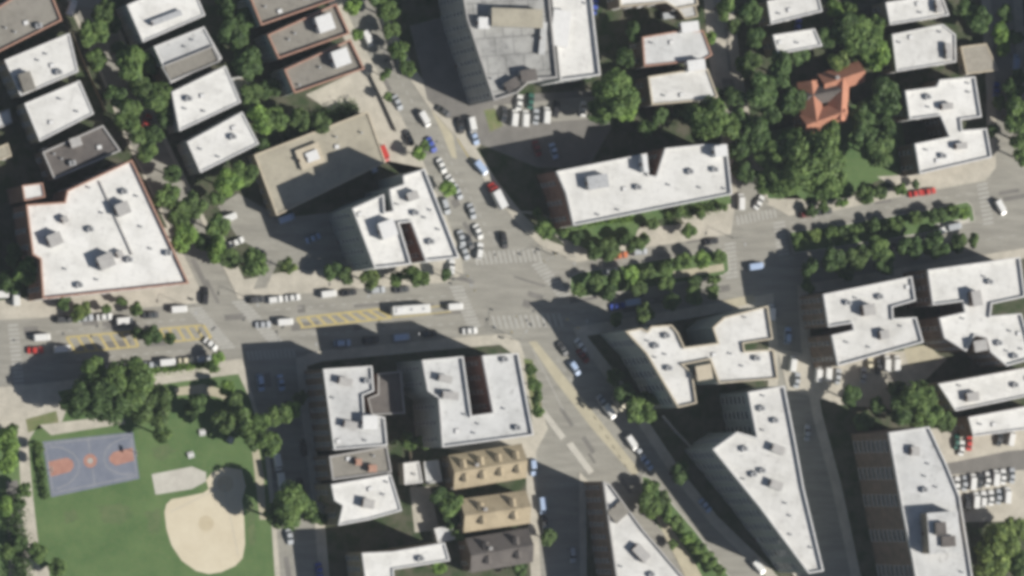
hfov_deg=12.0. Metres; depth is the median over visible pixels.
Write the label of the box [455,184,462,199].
parked car
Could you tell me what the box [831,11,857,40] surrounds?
tree
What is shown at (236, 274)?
pavement
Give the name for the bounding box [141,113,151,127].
parked car
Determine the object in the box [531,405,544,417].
tree
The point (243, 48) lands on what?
tree
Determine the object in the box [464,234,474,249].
parked car
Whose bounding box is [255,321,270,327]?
parked car
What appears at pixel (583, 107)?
parked car
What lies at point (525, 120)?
van
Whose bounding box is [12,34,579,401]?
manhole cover
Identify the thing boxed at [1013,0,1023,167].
pavement
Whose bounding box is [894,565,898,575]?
window
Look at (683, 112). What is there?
tree
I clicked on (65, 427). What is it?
path
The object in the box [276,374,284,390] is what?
parked car
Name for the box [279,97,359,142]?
hedge
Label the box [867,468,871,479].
window
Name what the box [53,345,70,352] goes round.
van
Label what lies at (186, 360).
parked car
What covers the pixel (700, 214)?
tree
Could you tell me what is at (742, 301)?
paved forecourt
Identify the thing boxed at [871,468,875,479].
window
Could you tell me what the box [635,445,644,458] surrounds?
parked car
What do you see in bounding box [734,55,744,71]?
tree
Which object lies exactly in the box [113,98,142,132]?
tree
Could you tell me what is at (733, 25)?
tree
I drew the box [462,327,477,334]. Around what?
parked car
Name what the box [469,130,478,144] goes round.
parked car
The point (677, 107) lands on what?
tree
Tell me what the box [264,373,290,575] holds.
road repair
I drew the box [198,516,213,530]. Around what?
pitching mound
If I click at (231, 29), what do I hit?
tree
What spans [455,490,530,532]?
gabled house
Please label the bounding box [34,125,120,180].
row house
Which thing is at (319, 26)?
terrace house
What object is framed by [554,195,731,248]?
front lawn
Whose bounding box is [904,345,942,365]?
paved forecourt
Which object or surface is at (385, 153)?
van
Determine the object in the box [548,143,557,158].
parked car
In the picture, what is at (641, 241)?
tree
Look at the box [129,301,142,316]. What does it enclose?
tree
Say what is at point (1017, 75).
tree
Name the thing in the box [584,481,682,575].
commercial block
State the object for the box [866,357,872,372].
parked car
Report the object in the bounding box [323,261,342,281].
tree
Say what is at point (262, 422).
tree
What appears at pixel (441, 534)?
shed
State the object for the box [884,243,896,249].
parked car
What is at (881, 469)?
window
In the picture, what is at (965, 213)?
tree
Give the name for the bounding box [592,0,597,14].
parked car
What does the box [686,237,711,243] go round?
road repair
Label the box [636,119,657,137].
tree
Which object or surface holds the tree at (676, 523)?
on the median planting at (703, 570)
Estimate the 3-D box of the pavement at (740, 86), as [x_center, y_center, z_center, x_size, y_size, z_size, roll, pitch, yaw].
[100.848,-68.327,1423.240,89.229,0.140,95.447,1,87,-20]
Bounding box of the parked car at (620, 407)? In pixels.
[612,397,624,411]
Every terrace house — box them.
[236,0,332,28]
[253,3,349,62]
[270,39,364,96]
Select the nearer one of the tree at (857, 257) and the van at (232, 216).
the van at (232, 216)
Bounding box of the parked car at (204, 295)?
[201,287,208,304]
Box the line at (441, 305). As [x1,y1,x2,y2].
[393,139,474,317]
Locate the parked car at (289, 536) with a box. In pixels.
[285,529,292,544]
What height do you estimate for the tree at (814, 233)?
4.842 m
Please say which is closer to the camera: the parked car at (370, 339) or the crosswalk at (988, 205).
the parked car at (370, 339)
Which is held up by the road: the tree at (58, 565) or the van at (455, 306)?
the van at (455, 306)
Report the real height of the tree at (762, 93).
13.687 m
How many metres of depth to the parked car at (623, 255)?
1394.31 m
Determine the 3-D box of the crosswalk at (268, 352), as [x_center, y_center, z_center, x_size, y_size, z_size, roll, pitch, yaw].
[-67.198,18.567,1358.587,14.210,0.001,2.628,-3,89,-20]
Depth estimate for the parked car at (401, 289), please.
1370.99 m
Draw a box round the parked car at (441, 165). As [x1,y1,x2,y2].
[436,157,446,173]
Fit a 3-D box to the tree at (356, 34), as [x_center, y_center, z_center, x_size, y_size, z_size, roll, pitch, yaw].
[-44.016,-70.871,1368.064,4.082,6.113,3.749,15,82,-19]
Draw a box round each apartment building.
[304,366,404,450]
[327,169,459,271]
[396,353,533,447]
[536,144,731,228]
[600,306,777,408]
[799,276,923,367]
[891,76,991,176]
[903,257,1023,367]
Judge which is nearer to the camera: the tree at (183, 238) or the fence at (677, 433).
the tree at (183, 238)
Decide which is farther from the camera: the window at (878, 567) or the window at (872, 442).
the window at (878, 567)
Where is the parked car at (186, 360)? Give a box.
[178,356,193,363]
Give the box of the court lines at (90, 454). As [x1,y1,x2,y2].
[45,434,136,492]
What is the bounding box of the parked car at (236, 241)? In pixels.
[228,236,243,247]
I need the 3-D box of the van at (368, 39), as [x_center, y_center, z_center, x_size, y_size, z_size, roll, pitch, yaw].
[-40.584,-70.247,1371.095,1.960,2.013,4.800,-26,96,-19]
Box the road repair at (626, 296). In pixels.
[569,284,729,312]
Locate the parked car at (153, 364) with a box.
[144,361,159,367]
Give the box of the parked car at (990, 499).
[987,490,993,505]
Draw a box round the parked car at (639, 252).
[631,248,646,255]
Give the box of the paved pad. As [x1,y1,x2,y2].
[152,467,205,494]
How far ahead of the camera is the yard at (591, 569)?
1388.31 m
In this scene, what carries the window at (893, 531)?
in the apartment tower at (913, 508)
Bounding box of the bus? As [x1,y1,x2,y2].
[390,304,430,315]
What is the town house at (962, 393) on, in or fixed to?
on the yard at (840, 425)
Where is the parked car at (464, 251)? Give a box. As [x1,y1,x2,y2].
[459,244,469,260]
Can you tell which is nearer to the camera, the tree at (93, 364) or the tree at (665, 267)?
the tree at (93, 364)
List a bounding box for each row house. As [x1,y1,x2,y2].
[0,0,61,50]
[0,33,78,98]
[15,80,93,143]
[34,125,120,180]
[115,0,204,44]
[143,27,221,83]
[167,66,248,133]
[176,112,258,174]
[313,446,391,479]
[314,474,401,525]
[345,542,449,575]
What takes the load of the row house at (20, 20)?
on the yard at (19, 167)
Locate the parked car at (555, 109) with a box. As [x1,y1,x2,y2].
[551,100,559,117]
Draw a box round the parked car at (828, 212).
[818,207,831,215]
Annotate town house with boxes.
[606,0,698,20]
[629,21,711,68]
[635,59,717,107]
[757,0,822,26]
[761,28,821,56]
[871,0,948,26]
[881,24,955,73]
[927,367,1023,410]
[955,405,1023,436]
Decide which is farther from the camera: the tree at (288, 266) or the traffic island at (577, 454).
the traffic island at (577, 454)
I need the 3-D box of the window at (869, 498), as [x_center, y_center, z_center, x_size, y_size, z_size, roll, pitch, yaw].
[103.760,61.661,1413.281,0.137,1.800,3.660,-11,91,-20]
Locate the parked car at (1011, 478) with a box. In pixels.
[1008,468,1014,482]
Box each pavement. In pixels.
[0,0,200,319]
[0,358,279,575]
[113,0,462,298]
[296,333,547,575]
[375,0,736,261]
[573,293,800,575]
[579,472,587,575]
[725,0,995,215]
[797,248,1023,575]
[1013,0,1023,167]
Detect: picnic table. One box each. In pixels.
[187,451,194,458]
[199,429,205,435]
[226,436,234,444]
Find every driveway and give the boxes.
[254,251,281,288]
[410,486,437,531]
[714,12,741,78]
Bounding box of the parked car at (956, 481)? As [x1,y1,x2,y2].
[953,476,959,491]
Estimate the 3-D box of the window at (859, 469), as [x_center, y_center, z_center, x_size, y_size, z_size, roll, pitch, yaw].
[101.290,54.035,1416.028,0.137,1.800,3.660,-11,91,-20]
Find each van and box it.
[0,291,9,297]
[12,292,19,305]
[33,333,49,340]
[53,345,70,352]
[65,0,76,16]
[115,317,132,324]
[158,358,175,365]
[170,305,186,312]
[223,212,236,220]
[272,453,281,470]
[276,318,292,325]
[276,472,285,489]
[277,213,294,223]
[320,290,336,297]
[363,29,372,46]
[380,144,389,161]
[393,333,409,340]
[417,110,430,127]
[446,303,462,310]
[467,116,476,132]
[473,159,487,175]
[510,109,518,126]
[521,110,529,126]
[538,497,546,513]
[542,107,550,123]
[602,403,615,419]
[624,298,640,306]
[625,434,637,450]
[661,11,676,19]
[736,193,744,209]
[747,262,763,270]
[751,559,764,574]
[768,304,775,320]
[788,355,797,371]
[814,367,822,381]
[823,367,832,380]
[882,355,890,371]
[892,355,900,371]
[932,226,947,233]
[946,222,961,230]
[968,474,976,489]
[971,492,979,508]
[991,470,999,486]
[994,199,1005,215]
[1003,487,1011,503]
[1006,431,1015,445]
[1011,54,1020,69]
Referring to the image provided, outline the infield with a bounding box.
[165,467,245,573]
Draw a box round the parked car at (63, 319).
[55,316,71,322]
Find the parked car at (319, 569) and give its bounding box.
[315,562,322,575]
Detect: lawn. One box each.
[0,451,21,575]
[26,411,58,432]
[28,373,274,575]
[484,109,503,131]
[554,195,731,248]
[765,85,904,199]
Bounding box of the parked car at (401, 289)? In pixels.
[393,285,408,292]
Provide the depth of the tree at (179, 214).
1341.21 m
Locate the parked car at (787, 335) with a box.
[783,327,791,343]
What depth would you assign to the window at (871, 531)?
1416.67 m
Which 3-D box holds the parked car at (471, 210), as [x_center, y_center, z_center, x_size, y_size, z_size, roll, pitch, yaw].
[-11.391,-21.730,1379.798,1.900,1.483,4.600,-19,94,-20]
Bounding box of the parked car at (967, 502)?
[963,493,970,509]
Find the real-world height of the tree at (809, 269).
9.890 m
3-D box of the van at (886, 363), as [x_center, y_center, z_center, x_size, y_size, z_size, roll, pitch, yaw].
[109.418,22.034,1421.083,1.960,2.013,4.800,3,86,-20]
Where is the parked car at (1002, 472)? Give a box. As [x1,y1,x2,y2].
[999,469,1005,484]
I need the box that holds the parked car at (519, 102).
[515,94,522,110]
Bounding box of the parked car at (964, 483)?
[960,475,967,490]
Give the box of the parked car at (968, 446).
[965,437,971,450]
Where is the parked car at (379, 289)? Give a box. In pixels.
[369,286,384,293]
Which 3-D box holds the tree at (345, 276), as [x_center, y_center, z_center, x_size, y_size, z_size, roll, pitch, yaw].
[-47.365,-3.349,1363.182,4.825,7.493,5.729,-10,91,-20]
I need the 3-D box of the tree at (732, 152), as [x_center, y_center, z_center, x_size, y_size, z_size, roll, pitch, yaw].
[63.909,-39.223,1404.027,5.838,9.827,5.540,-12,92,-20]
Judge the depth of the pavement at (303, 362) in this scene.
1369.55 m
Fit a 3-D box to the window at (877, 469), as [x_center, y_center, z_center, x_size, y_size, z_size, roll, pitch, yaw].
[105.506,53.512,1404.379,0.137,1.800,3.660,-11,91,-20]
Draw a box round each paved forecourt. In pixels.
[0,279,200,315]
[233,258,461,296]
[306,71,422,173]
[445,432,544,455]
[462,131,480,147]
[493,335,543,440]
[514,204,732,260]
[723,294,755,306]
[765,195,831,213]
[878,158,992,191]
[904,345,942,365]
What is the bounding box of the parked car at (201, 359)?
[194,355,210,362]
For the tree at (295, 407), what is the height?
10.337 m
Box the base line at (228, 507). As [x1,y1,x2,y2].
[171,485,237,552]
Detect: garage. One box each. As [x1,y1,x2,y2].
[398,460,441,484]
[956,43,998,74]
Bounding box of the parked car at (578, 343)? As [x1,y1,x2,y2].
[574,338,586,352]
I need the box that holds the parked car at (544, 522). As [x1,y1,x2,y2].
[540,517,547,532]
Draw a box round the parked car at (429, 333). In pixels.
[421,330,436,336]
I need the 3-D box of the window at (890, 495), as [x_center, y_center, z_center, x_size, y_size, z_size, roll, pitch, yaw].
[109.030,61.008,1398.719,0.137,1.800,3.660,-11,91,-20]
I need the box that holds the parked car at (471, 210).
[466,203,475,219]
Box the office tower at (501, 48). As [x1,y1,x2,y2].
[438,0,557,105]
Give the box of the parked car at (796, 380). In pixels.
[792,372,800,387]
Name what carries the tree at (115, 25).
on the road
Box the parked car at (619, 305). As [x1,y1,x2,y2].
[609,302,624,309]
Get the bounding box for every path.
[6,480,25,575]
[19,448,37,542]
[37,566,48,575]
[40,418,124,434]
[154,367,238,383]
[174,384,226,398]
[252,449,265,519]
[655,515,701,575]
[673,264,723,278]
[935,218,969,227]
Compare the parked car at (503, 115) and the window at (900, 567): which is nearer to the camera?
the parked car at (503, 115)
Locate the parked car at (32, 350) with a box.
[27,346,43,353]
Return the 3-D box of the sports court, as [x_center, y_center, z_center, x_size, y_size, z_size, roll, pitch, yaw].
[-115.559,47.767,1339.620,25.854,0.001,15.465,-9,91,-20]
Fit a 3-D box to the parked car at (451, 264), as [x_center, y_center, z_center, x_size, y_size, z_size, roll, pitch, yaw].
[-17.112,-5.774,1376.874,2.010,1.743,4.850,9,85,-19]
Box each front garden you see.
[55,0,167,227]
[108,0,215,222]
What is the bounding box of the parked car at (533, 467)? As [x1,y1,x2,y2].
[529,458,536,475]
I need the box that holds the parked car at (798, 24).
[793,18,801,31]
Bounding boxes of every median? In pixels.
[66,331,138,353]
[159,324,211,341]
[296,308,391,328]
[569,249,729,297]
[641,475,728,575]
[788,201,974,252]
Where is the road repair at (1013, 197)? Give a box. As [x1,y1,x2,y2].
[823,188,1023,226]
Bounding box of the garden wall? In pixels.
[71,33,105,111]
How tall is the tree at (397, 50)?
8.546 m
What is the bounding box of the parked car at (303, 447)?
[298,439,307,456]
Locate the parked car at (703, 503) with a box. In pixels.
[698,498,711,512]
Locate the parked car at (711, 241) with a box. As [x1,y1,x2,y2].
[703,237,717,245]
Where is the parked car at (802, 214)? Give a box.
[799,211,810,217]
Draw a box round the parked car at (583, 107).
[579,101,586,116]
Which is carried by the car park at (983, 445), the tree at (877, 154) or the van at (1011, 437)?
the van at (1011, 437)
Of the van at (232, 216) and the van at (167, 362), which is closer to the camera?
the van at (167, 362)
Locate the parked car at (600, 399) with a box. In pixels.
[596,394,606,406]
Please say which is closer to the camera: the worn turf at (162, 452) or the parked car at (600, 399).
the worn turf at (162, 452)
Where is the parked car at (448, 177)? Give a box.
[445,174,455,184]
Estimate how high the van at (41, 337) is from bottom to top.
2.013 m
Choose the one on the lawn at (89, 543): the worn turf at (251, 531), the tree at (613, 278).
the worn turf at (251, 531)
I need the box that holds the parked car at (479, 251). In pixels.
[475,242,482,259]
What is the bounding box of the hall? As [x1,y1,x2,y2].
[247,111,385,216]
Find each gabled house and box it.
[441,443,527,489]
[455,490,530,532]
[458,528,533,572]
[790,61,864,134]
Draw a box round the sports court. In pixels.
[42,432,138,496]
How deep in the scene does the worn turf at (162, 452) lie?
1346.60 m
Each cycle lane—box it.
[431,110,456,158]
[529,341,639,475]
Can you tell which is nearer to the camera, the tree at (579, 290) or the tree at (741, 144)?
the tree at (579, 290)
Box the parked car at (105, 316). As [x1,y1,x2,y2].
[96,313,112,320]
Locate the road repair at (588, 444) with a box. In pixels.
[559,407,631,493]
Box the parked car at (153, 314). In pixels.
[142,311,158,318]
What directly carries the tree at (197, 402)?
on the lawn at (89, 543)
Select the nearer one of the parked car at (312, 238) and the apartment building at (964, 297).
the parked car at (312, 238)
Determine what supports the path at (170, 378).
on the lawn at (89, 543)
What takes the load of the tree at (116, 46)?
on the road
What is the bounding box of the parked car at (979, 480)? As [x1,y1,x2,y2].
[977,473,982,488]
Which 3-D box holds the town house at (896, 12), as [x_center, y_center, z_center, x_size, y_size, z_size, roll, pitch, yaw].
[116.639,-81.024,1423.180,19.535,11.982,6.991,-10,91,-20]
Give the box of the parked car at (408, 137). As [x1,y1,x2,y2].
[403,129,414,145]
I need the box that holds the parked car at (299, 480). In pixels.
[296,478,303,492]
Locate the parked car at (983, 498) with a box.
[980,491,986,507]
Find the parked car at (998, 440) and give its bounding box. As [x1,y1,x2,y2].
[995,433,1002,445]
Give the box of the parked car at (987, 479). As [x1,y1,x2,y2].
[984,471,990,486]
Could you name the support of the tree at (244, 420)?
on the lawn at (89, 543)
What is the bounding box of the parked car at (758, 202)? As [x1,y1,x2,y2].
[753,194,764,209]
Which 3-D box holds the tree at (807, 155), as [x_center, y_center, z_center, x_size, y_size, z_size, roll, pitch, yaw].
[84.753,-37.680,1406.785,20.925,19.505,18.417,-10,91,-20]
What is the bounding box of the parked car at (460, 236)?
[456,230,465,244]
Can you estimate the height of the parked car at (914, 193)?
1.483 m
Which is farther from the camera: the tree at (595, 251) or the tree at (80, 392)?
the tree at (595, 251)
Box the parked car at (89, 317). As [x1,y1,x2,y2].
[78,314,93,321]
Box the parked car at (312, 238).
[305,233,320,243]
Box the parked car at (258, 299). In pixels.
[248,295,264,303]
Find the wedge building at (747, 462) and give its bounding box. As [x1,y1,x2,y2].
[685,386,823,573]
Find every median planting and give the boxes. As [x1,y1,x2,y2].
[571,251,727,296]
[642,477,727,575]
[790,202,973,251]
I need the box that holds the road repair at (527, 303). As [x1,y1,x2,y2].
[458,276,544,307]
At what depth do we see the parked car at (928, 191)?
1427.76 m
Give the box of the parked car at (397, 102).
[392,94,402,110]
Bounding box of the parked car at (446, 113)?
[436,105,450,117]
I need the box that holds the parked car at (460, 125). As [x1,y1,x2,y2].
[456,117,463,133]
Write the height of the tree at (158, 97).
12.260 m
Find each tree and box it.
[0,269,21,294]
[0,425,20,455]
[0,453,19,474]
[0,496,11,516]
[0,541,15,559]
[10,423,18,434]
[11,498,25,510]
[12,255,36,286]
[12,534,28,551]
[16,482,31,497]
[27,541,47,563]
[33,442,44,452]
[35,457,43,466]
[48,557,67,575]
[57,297,70,310]
[58,391,83,420]
[69,372,108,420]
[70,312,81,322]
[72,301,90,318]
[77,17,109,47]
[80,355,106,382]
[85,47,107,71]
[87,381,128,426]
[91,0,115,23]
[101,304,111,312]
[102,358,155,415]
[103,85,127,108]
[107,16,122,33]
[110,41,127,54]
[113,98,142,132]
[115,45,145,80]
[115,297,127,305]
[126,355,153,382]
[127,73,153,99]
[128,124,146,144]
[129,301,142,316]
[130,326,144,339]
[131,383,172,427]
[136,143,157,162]
[142,51,157,75]
[142,81,174,111]
[142,324,162,345]
[144,124,165,144]
[152,182,180,209]
[152,425,172,443]
[156,107,173,128]
[162,165,181,182]
[163,332,175,344]
[167,200,193,227]
[170,223,198,253]
[182,190,208,218]
[183,402,200,418]
[189,394,206,413]
[194,232,210,250]
[204,212,230,235]
[205,234,225,263]
[205,359,219,372]
[209,191,224,204]
[209,410,235,433]
[211,350,224,364]
[212,167,244,196]
[215,0,236,18]
[216,16,249,49]
[219,248,240,269]
[219,380,234,395]
[221,391,242,412]
[230,45,246,57]
[231,45,262,81]
[231,160,259,186]
[232,406,255,438]
[235,6,255,29]
[240,82,262,107]
[241,247,268,277]
[244,426,269,452]
[247,104,271,135]
[252,413,270,435]
[254,137,270,152]
[257,430,281,457]
[259,78,281,99]
[262,502,282,528]
[264,105,288,130]
[266,404,293,426]
[273,480,310,531]
[279,256,297,274]
[287,401,300,419]
[288,107,309,130]
[291,390,308,405]
[301,499,322,523]
[310,113,331,133]
[319,513,327,525]
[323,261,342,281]
[337,266,353,284]
[342,0,362,15]
[351,28,363,40]
[358,269,380,290]
[367,0,386,7]
[376,0,400,21]
[379,68,390,80]
[382,21,400,38]
[383,91,391,101]
[387,41,409,60]
[389,271,402,286]
[399,60,415,76]
[400,265,429,287]
[400,430,417,450]
[411,145,425,160]
[415,435,428,449]
[419,138,429,151]
[429,485,447,507]
[430,562,446,574]
[438,180,456,196]
[438,492,463,516]
[440,268,451,281]
[442,514,459,529]
[451,530,464,540]
[512,563,527,575]
[524,363,537,376]
[527,376,542,391]
[530,390,542,405]
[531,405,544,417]
[534,216,554,239]
[540,528,556,545]
[556,227,569,237]
[570,230,584,245]
[571,282,586,297]
[585,240,603,260]
[586,99,609,124]
[587,273,603,291]
[591,66,640,119]
[597,283,617,300]
[598,236,620,261]
[606,368,624,386]
[608,269,619,285]
[609,312,622,327]
[613,383,637,404]
[615,46,634,67]
[616,105,636,121]
[616,232,633,245]
[622,265,639,284]
[624,20,638,43]
[625,231,649,253]
[625,395,656,423]
[628,279,647,296]
[635,302,654,324]
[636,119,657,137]
[637,490,661,519]
[638,263,655,278]
[638,391,658,406]
[642,479,659,493]
[645,217,659,229]
[651,107,668,124]
[653,489,670,510]
[657,275,674,291]
[658,260,673,276]
[660,504,671,522]
[662,292,681,311]
[668,539,677,549]
[669,515,684,533]
[670,460,688,485]
[672,103,683,117]
[672,252,692,269]
[674,205,684,216]
[677,102,699,123]
[680,222,697,238]
[680,531,695,544]
[685,285,702,304]
[687,274,702,285]
[688,539,706,554]
[689,95,729,141]
[694,249,710,268]
[695,207,705,219]
[699,551,717,568]
[705,30,715,44]
[705,284,719,299]
[706,275,720,283]
[712,248,725,263]
[713,564,725,575]
[714,0,734,21]
[714,87,724,101]
[719,203,727,210]
[721,112,740,139]
[724,86,745,105]
[726,18,739,34]
[727,143,746,160]
[730,161,739,174]
[732,107,746,128]
[733,160,756,183]
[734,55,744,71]
[734,128,757,156]
[738,0,762,24]
[740,51,762,74]
[740,70,751,78]
[740,115,771,149]
[745,27,765,48]
[746,71,777,107]
[753,140,783,169]
[753,170,771,194]
[759,101,781,123]
[766,163,798,199]
[768,50,791,89]
[777,127,846,190]
[779,86,806,115]
[789,49,810,65]
[792,232,808,249]
[800,257,818,279]
[801,279,814,293]
[802,167,840,199]
[806,204,818,216]
[808,228,820,241]
[817,27,834,48]
[817,200,828,213]
[820,246,845,272]
[822,119,840,144]
[825,0,843,17]
[825,225,837,236]
[828,50,849,71]
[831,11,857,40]
[834,14,883,59]
[834,198,848,207]
[835,171,847,194]
[835,265,853,281]
[837,226,848,240]
[840,0,856,11]
[841,384,861,407]
[845,244,871,271]
[846,224,863,235]
[849,101,873,125]
[849,120,878,151]
[850,57,867,69]
[853,411,874,431]
[855,185,876,204]
[860,39,890,70]
[865,133,895,167]
[866,216,879,231]
[866,235,892,259]
[867,14,886,36]
[868,75,902,116]
[869,395,886,414]
[872,114,895,136]
[872,185,886,199]
[874,254,895,275]
[878,225,891,238]
[885,216,905,233]
[886,381,905,397]
[888,396,915,426]
[893,183,906,194]
[896,236,922,258]
[896,380,938,416]
[908,211,923,225]
[909,402,944,427]
[911,179,919,188]
[922,229,949,259]
[928,207,946,223]
[934,410,956,432]
[946,204,960,218]
[948,233,966,253]
[956,0,977,20]
[959,207,969,220]
[966,5,991,33]
[967,232,978,248]
[972,556,994,575]
[974,521,1020,575]
[988,124,998,136]
[989,21,1009,43]
[991,95,1005,110]
[995,42,1010,56]
[996,3,1012,22]
[999,78,1023,99]
[1002,96,1023,134]
[1002,516,1023,541]
[1005,29,1023,44]
[1008,124,1023,150]
[1008,549,1023,575]
[1009,68,1023,83]
[1011,149,1023,167]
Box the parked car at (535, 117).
[532,108,538,124]
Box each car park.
[218,194,346,270]
[410,18,610,167]
[493,96,595,124]
[777,349,946,408]
[931,426,1023,521]
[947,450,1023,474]
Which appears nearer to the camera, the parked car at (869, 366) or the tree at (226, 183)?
the tree at (226, 183)
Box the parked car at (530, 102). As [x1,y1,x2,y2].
[526,93,533,109]
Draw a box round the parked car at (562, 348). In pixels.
[556,341,568,356]
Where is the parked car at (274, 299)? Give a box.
[266,295,282,303]
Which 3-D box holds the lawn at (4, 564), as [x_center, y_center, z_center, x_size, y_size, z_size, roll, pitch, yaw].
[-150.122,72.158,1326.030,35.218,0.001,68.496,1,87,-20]
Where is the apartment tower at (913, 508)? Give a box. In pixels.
[851,427,972,575]
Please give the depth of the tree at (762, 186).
1401.37 m
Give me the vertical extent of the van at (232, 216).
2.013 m
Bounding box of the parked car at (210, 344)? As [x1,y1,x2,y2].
[203,337,217,351]
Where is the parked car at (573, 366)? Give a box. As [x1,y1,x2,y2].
[567,360,580,375]
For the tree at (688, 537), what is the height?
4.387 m
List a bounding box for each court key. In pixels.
[49,458,73,476]
[109,448,133,464]
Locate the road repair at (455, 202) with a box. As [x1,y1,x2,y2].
[383,49,473,237]
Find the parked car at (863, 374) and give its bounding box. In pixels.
[859,367,866,382]
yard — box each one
[0,0,122,299]
[124,0,398,278]
[307,345,532,575]
[390,0,721,246]
[586,503,596,575]
[587,305,792,575]
[734,0,986,202]
[808,258,1023,575]
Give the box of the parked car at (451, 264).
[447,259,454,276]
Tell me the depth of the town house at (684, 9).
1394.72 m
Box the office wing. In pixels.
[537,0,600,85]
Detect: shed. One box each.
[0,109,11,127]
[0,143,11,160]
[430,525,454,542]
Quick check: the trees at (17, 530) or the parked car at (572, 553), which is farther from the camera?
the parked car at (572, 553)
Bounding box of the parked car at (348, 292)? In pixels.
[341,289,356,296]
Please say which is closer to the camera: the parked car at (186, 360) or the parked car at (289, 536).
the parked car at (186, 360)
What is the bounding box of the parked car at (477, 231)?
[472,223,482,239]
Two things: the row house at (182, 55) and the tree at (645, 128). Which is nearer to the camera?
the row house at (182, 55)
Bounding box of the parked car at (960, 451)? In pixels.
[957,440,964,455]
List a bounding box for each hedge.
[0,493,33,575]
[31,441,49,499]
[151,361,207,375]
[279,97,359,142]
[550,215,633,230]
[666,199,719,222]
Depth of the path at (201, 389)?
1350.99 m
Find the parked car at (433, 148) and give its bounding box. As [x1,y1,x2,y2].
[426,136,436,152]
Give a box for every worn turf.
[63,509,79,523]
[95,502,133,525]
[145,507,161,534]
[152,443,175,460]
[246,500,256,546]
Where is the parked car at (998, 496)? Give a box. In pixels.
[994,489,1001,504]
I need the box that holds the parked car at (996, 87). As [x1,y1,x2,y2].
[992,82,999,96]
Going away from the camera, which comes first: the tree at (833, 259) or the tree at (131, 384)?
the tree at (131, 384)
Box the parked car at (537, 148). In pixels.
[532,140,541,156]
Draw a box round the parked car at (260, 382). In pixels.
[256,374,264,391]
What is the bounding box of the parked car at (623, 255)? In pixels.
[614,251,627,259]
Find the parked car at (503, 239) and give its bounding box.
[499,231,507,248]
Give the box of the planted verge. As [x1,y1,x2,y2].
[524,359,541,409]
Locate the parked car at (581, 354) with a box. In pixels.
[576,349,588,363]
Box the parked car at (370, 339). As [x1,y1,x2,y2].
[362,336,378,343]
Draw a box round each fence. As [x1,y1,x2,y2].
[369,75,395,130]
[662,416,690,446]
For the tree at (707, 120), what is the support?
on the yard at (518, 181)
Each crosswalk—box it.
[8,324,23,385]
[188,307,234,348]
[232,301,281,342]
[246,349,295,359]
[450,285,480,327]
[473,248,540,264]
[491,313,562,328]
[532,261,570,297]
[724,242,737,278]
[736,208,776,224]
[773,221,788,255]
[977,183,993,224]
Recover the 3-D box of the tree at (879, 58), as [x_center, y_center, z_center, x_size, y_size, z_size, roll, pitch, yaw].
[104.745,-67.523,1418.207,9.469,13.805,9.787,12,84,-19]
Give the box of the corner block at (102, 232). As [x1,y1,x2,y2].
[7,160,188,300]
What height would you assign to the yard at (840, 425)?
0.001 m
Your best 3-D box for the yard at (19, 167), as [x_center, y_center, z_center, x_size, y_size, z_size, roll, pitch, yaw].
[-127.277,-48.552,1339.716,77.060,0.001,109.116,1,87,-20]
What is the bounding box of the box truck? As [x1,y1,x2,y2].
[487,182,508,209]
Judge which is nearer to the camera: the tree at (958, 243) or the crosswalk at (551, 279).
the crosswalk at (551, 279)
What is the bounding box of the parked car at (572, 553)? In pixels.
[567,545,575,562]
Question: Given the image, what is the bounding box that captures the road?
[0,0,1023,575]
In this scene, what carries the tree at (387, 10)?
on the pavement at (523, 222)
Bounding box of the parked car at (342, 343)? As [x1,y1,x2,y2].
[334,339,350,346]
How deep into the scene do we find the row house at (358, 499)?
1349.81 m
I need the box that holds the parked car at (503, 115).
[500,106,506,121]
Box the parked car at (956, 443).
[953,434,959,449]
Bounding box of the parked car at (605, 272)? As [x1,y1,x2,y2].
[602,267,617,275]
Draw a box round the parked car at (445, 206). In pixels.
[440,197,450,214]
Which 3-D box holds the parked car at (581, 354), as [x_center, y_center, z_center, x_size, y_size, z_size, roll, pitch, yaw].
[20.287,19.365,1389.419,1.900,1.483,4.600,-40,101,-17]
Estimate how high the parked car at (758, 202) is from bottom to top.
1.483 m
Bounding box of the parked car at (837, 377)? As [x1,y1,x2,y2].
[833,368,841,384]
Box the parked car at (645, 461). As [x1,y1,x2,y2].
[640,456,652,470]
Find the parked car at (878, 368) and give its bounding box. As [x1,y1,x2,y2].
[874,358,881,373]
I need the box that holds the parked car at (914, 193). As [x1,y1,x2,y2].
[908,189,921,197]
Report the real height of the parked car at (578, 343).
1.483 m
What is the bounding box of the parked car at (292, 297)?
[284,294,300,301]
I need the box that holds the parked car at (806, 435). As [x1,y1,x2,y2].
[803,425,809,440]
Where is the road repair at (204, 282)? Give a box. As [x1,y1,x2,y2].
[190,258,219,303]
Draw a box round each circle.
[84,454,96,467]
[217,475,233,491]
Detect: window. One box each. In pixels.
[853,441,857,452]
[857,441,861,452]
[858,468,862,479]
[862,441,866,452]
[862,468,866,479]
[863,495,867,505]
[866,441,870,452]
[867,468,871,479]
[867,494,871,506]
[869,529,874,540]
[871,441,875,452]
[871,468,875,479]
[871,494,875,505]
[874,530,878,541]
[875,441,879,452]
[875,467,879,479]
[876,494,880,506]
[876,565,880,575]
[878,529,883,541]
[879,440,883,452]
[880,467,884,479]
[880,494,884,506]
[881,565,884,575]
[883,530,887,541]
[884,440,888,452]
[884,467,888,479]
[885,494,889,505]
[885,565,889,575]
[887,530,891,541]
[889,467,893,478]
[889,494,893,506]
[890,565,893,575]
[892,530,896,541]
[894,494,898,505]
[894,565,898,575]
[896,530,900,541]
[898,565,902,575]
[900,530,905,541]
[903,565,907,575]
[907,565,911,575]
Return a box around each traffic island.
[542,406,565,439]
[566,442,593,474]
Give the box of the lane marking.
[45,19,1013,568]
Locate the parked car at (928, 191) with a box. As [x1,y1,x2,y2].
[921,187,935,195]

